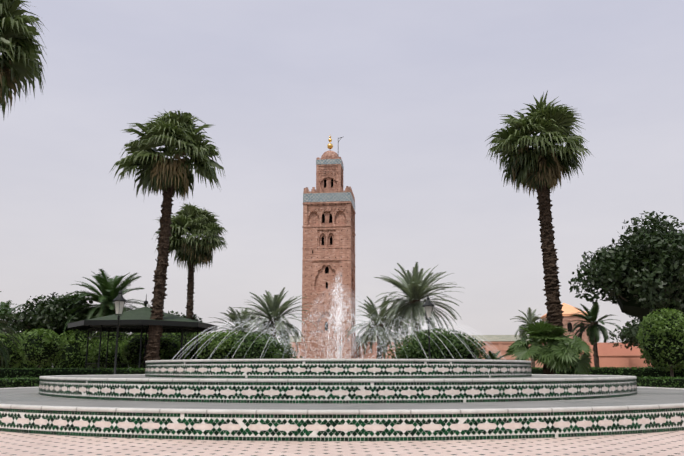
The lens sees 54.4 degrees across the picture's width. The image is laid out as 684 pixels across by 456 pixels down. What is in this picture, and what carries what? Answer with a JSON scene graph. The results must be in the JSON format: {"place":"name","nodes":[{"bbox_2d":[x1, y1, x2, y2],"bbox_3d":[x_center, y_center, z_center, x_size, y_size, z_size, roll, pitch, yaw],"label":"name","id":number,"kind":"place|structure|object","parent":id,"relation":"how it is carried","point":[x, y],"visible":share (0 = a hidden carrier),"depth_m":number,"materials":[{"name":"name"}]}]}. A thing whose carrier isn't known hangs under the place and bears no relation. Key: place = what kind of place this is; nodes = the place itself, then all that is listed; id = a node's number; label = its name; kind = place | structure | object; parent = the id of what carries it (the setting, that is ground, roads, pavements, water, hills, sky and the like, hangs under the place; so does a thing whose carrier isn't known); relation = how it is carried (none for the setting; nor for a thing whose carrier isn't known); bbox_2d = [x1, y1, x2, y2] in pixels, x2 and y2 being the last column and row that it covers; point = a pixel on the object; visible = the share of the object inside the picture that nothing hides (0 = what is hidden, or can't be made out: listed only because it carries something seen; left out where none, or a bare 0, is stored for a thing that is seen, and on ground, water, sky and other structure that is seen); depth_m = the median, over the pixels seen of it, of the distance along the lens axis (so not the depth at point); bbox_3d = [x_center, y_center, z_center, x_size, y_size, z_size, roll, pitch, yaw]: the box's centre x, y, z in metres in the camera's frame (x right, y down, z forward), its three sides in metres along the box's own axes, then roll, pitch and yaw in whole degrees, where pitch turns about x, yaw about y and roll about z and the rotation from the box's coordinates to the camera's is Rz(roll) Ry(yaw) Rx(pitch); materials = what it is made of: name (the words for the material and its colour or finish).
{"place":"outdoors","nodes":[
{"label":"outdoors","id":0,"kind":"place"},
{"bbox_2d":[222,330,243,338],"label":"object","id":1,"kind":"object","parent":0,"point":[234,332],"visible":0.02,"depth_m":56.60,"materials":[{"name":"green plant"}]},
{"bbox_2d":[316,164,342,192],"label":"minaret lantern tower","id":2,"kind":"structure","parent":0,"point":[324,181],"depth_m":182.79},
{"bbox_2d":[316,136,343,180],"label":"minaret dome","id":3,"kind":"structure","parent":2,"relation":"on","point":[330,157],"depth_m":183.67,"materials":[{"name":"brown stone"}]},
{"bbox_2d":[309,274,366,358],"bbox_3d":[-0.125,3.388,25.317,2.300,3.500,2.300,0,-12,-2],"label":"fountain spray","id":4,"kind":"object","parent":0,"point":[335,322],"visible":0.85,"depth_m":25.23,"materials":[{"name":"white liquid"}]},
{"bbox_2d":[172,274,504,359],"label":"fountain jets","id":5,"kind":"object","parent":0,"point":[338,302],"visible":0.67,"depth_m":25.07},
{"bbox_2d":[0,430,683,455],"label":"plaza paving","id":6,"kind":"structure","parent":0,"point":[643,444],"depth_m":10.84,"materials":[{"name":"tile"}]},
{"bbox_2d":[0,333,23,367],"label":"bush","id":7,"kind":"object","parent":6,"relation":"on","point":[15,359],"visible":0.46,"depth_m":45.73,"materials":[{"name":"green plant"}]},
{"bbox_2d":[0,291,25,367],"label":"date palm","id":8,"kind":"object","parent":6,"relation":"on","point":[7,358],"visible":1,"depth_m":39.91,"materials":[{"name":"green plant"}]},
{"bbox_2d":[0,377,39,387],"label":"hedge","id":9,"kind":"object","parent":6,"relation":"on","point":[9,382],"visible":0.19,"depth_m":31.60,"materials":[{"name":"green plant"}]},
{"bbox_2d":[0,0,48,117],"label":"washingtonia palm","id":10,"kind":"object","parent":6,"relation":"on","point":[20,51],"visible":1,"depth_m":34.62,"materials":[{"name":"green plant"}]},
{"bbox_2d":[18,328,67,367],"bbox_3d":[-20.799,8.974,45.998,3.274,4.080,3.160,0,-12,-2],"label":"bush","id":11,"kind":"object","parent":6,"relation":"on","point":[43,347],"visible":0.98,"depth_m":45.30,"materials":[{"name":"green plant"}]},
{"bbox_2d":[0,367,144,377],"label":"hedge","id":12,"kind":"object","parent":6,"relation":"on","point":[33,372],"visible":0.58,"depth_m":37.90,"materials":[{"name":"green plant"}]},
{"bbox_2d":[112,289,126,374],"bbox_3d":[-11.876,5.937,35.107,0.750,5.485,0.750,0,-12,-2],"label":"lamp post","id":13,"kind":"object","parent":6,"relation":"on","point":[119,300],"visible":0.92,"depth_m":35.26,"materials":[{"name":"black metal"}]},
{"bbox_2d":[67,294,217,367],"bbox_3d":[-13.983,7.922,46.887,9.424,6.500,9.424,9,-15,-36],"label":"gazebo","id":14,"kind":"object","parent":6,"relation":"on","point":[138,320],"visible":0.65,"depth_m":44.95,"materials":[{"name":"green metal"}]},
{"bbox_2d":[109,110,224,367],"bbox_3d":[-11.891,0.977,44.262,7.654,19.031,7.348,0,-12,-2],"label":"washingtonia palm","id":15,"kind":"object","parent":6,"relation":"on","point":[176,135],"visible":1,"depth_m":44.26,"materials":[{"name":"green plant"}]},
{"bbox_2d":[196,331,237,358],"bbox_3d":[-8.308,8.810,44.678,3.099,3.854,3.010,-7,-14,31],"label":"bush","id":16,"kind":"object","parent":6,"relation":"on","point":[209,348],"visible":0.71,"depth_m":43.87,"materials":[{"name":"green plant"}]},
{"bbox_2d":[228,332,302,358],"bbox_3d":[-6.045,9.057,45.821,6.685,3.887,4.636,0,-12,-2],"label":"bush","id":17,"kind":"object","parent":6,"relation":"on","point":[258,345],"visible":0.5,"depth_m":44.67,"materials":[{"name":"green plant"}]},
{"bbox_2d":[0,359,683,441],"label":"fountain","id":18,"kind":"object","parent":6,"relation":"on","point":[334,400],"visible":1,"depth_m":14.82,"materials":[{"name":"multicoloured tile"}]},
{"bbox_2d":[422,297,434,358],"bbox_3d":[5.460,7.116,41.597,0.769,5.876,0.769,-4,-13,20],"label":"lamp post","id":19,"kind":"object","parent":6,"relation":"on","point":[428,305],"visible":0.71,"depth_m":41.81,"materials":[{"name":"black metal"}]},
{"bbox_2d":[387,328,487,359],"bbox_3d":[6.600,9.051,46.390,7.056,4.207,5.244,0,-12,-2],"label":"bush","id":20,"kind":"object","parent":6,"relation":"on","point":[412,350],"visible":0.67,"depth_m":45.05,"materials":[{"name":"green plant"}]},
{"bbox_2d":[484,90,590,367],"bbox_3d":[13.731,0.449,45.371,7.382,20.534,7.387,0,-12,-2],"label":"washingtonia palm","id":21,"kind":"object","parent":6,"relation":"on","point":[543,162],"visible":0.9,"depth_m":45.30,"materials":[{"name":"green plant"}]},
{"bbox_2d":[504,320,592,374],"bbox_3d":[11.737,7.225,37.499,4.934,3.960,4.788,0,-12,-2],"label":"fan palm","id":22,"kind":"object","parent":6,"relation":"on","point":[552,356],"visible":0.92,"depth_m":36.44,"materials":[{"name":"green plant"}]},
{"bbox_2d":[563,302,624,367],"bbox_3d":[18.738,8.669,49.717,3.615,6.215,4.382,8,-14,-33],"label":"thin palm","id":23,"kind":"object","parent":6,"relation":"on","point":[593,329],"visible":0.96,"depth_m":49.62,"materials":[{"name":"green plant"}]},
{"bbox_2d":[531,366,683,377],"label":"hedge","id":24,"kind":"object","parent":6,"relation":"on","point":[641,371],"visible":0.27,"depth_m":37.01,"materials":[{"name":"green plant"}]},
{"bbox_2d":[568,211,683,366],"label":"tree","id":25,"kind":"object","parent":6,"relation":"on","point":[640,274],"visible":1,"depth_m":40.12,"materials":[{"name":"green plant"}]},
{"bbox_2d":[636,376,683,387],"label":"hedge","id":26,"kind":"object","parent":6,"relation":"on","point":[665,382],"depth_m":31.50,"materials":[{"name":"green plant"}]},
{"bbox_2d":[636,307,683,376],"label":"bush","id":27,"kind":"object","parent":6,"relation":"on","point":[661,336],"visible":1,"depth_m":33.42,"materials":[{"name":"green plant"}]},
{"bbox_2d":[0,0,683,342],"label":"sky","id":28,"kind":"structure","parent":0,"point":[413,91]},
{"bbox_2d":[287,303,589,367],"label":"mosque","id":29,"kind":"structure","parent":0,"point":[500,343],"depth_m":179.24,"materials":[{"name":"tile"}]},
{"bbox_2d":[579,343,651,367],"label":"pink garden wall","id":30,"kind":"structure","parent":0,"point":[609,355],"depth_m":83.45,"materials":[{"name":"paint"}]},
{"label":"ground","id":31,"kind":"structure","parent":0,"visible":0},
{"bbox_2d":[0,300,19,332],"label":"tree","id":32,"kind":"object","parent":31,"relation":"on","point":[4,312],"visible":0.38,"depth_m":67.72,"materials":[{"name":"green plant"}]},
{"bbox_2d":[10,328,52,368],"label":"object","id":33,"kind":"object","parent":31,"relation":"on","point":[24,365],"visible":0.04,"depth_m":54.33,"materials":[{"name":"green plant"}]},
{"bbox_2d":[3,292,99,338],"bbox_3d":[-25.360,9.555,58.291,8.903,8.130,8.040,0,-12,-2],"label":"tree","id":34,"kind":"object","parent":31,"relation":"on","point":[49,313],"visible":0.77,"depth_m":57.01,"materials":[{"name":"green plant"}]},
{"bbox_2d":[47,329,91,368],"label":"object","id":35,"kind":"object","parent":31,"relation":"on","point":[70,356],"visible":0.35,"depth_m":54.00,"materials":[{"name":"green plant"}]},
{"bbox_2d":[57,269,149,336],"bbox_3d":[-20.163,8.367,56.706,7.809,9.712,7.977,-6,-13,25],"label":"canary palm","id":36,"kind":"object","parent":31,"relation":"on","point":[109,290],"visible":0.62,"depth_m":56.38,"materials":[{"name":"green plant"}]},
{"bbox_2d":[78,331,132,368],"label":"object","id":37,"kind":"object","parent":31,"relation":"on","point":[91,343],"visible":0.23,"depth_m":53.86,"materials":[{"name":"green plant"}]},
{"bbox_2d":[89,338,124,368],"bbox_3d":[-18.890,10.710,53.604,3.003,3.847,3.271,0,-12,-2],"label":"bush","id":38,"kind":"object","parent":31,"relation":"on","point":[111,356],"visible":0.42,"depth_m":52.75,"materials":[{"name":"green plant"}]},
{"bbox_2d":[118,333,148,367],"bbox_3d":[-15.868,10.264,52.062,3.377,4.077,3.074,9,-15,-37],"label":"bush","id":39,"kind":"object","parent":31,"relation":"on","point":[131,355],"visible":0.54,"depth_m":51.22,"materials":[{"name":"green plant"}]},
{"bbox_2d":[124,333,170,367],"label":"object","id":40,"kind":"object","parent":31,"relation":"on","point":[141,366],"depth_m":54.52,"materials":[{"name":"green plant"}]},
{"bbox_2d":[143,337,186,359],"bbox_3d":[-13.592,10.216,51.138,3.211,3.784,3.250,0,-12,-2],"label":"bush","id":41,"kind":"object","parent":31,"relation":"on","point":[166,354],"visible":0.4,"depth_m":50.59,"materials":[{"name":"green plant"}]},
{"bbox_2d":[133,310,211,335],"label":"tree","id":42,"kind":"object","parent":31,"relation":"on","point":[185,316],"visible":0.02,"depth_m":65.73,"materials":[{"name":"green plant"}]},
{"bbox_2d":[168,332,206,359],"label":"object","id":43,"kind":"object","parent":31,"relation":"on","point":[186,341],"visible":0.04,"depth_m":54.96,"materials":[{"name":"green plant"}]},
{"bbox_2d":[151,202,227,319],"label":"washingtonia palm","id":44,"kind":"object","parent":31,"relation":"on","point":[192,249],"visible":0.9,"depth_m":65.49,"materials":[{"name":"green plant"}]},
{"bbox_2d":[186,336,205,359],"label":"bush","id":45,"kind":"object","parent":31,"relation":"on","point":[192,354],"visible":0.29,"depth_m":51.59,"materials":[{"name":"green plant"}]},
{"bbox_2d":[207,307,279,342],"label":"date palm","id":46,"kind":"object","parent":31,"relation":"on","point":[233,316],"visible":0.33,"depth_m":68.11,"materials":[{"name":"green plant"}]},
{"bbox_2d":[232,287,315,356],"bbox_3d":[-6.339,9.878,61.115,7.198,8.589,7.691,8,-14,-33],"label":"date palm","id":47,"kind":"object","parent":31,"relation":"on","point":[274,310],"visible":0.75,"depth_m":60.67,"materials":[{"name":"green plant"}]},
{"bbox_2d":[301,203,355,358],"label":"minaret tower shaft","id":48,"kind":"object","parent":31,"relation":"on","point":[318,277],"visible":0.77,"depth_m":174.21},
{"bbox_2d":[302,186,355,265],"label":"minaret decorative trim","id":49,"kind":"structure","parent":48,"relation":"attached to","point":[326,196],"depth_m":178.10,"materials":[{"name":"teal tile"}]},
{"bbox_2d":[344,295,411,358],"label":"date palm","id":50,"kind":"object","parent":31,"relation":"on","point":[368,327],"visible":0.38,"depth_m":66.83,"materials":[{"name":"green plant"}]},
{"bbox_2d":[365,262,461,342],"bbox_3d":[6.727,8.753,61.574,8.937,10.980,8.817,-10,-15,38],"label":"date palm","id":51,"kind":"object","parent":31,"relation":"on","point":[415,289],"visible":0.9,"depth_m":61.28,"materials":[{"name":"green plant"}]},
{"bbox_2d":[483,351,506,359],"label":"bush","id":52,"kind":"object","parent":31,"relation":"on","point":[492,356],"visible":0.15,"depth_m":50.84,"materials":[{"name":"green plant"}]},
{"bbox_2d":[510,307,545,366],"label":"palm","id":53,"kind":"object","parent":31,"relation":"on","point":[530,318],"visible":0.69,"depth_m":95.91,"materials":[{"name":"green plant"}]},
{"bbox_2d":[608,319,646,349],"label":"tree","id":54,"kind":"object","parent":31,"relation":"on","point":[630,331],"visible":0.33,"depth_m":77.92,"materials":[{"name":"green plant"}]},
{"bbox_2d":[632,316,647,324],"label":"tree","id":55,"kind":"object","parent":31,"relation":"on","point":[639,319],"visible":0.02,"depth_m":44.53,"materials":[{"name":"green plant"}]},
{"bbox_2d":[637,341,664,366],"bbox_3d":[28.419,10.852,55.847,6.890,4.654,5.060,0,-12,-2],"label":"bush","id":56,"kind":"object","parent":31,"relation":"on","point":[648,363],"visible":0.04,"depth_m":55.68,"materials":[{"name":"green plant"}]}
]}

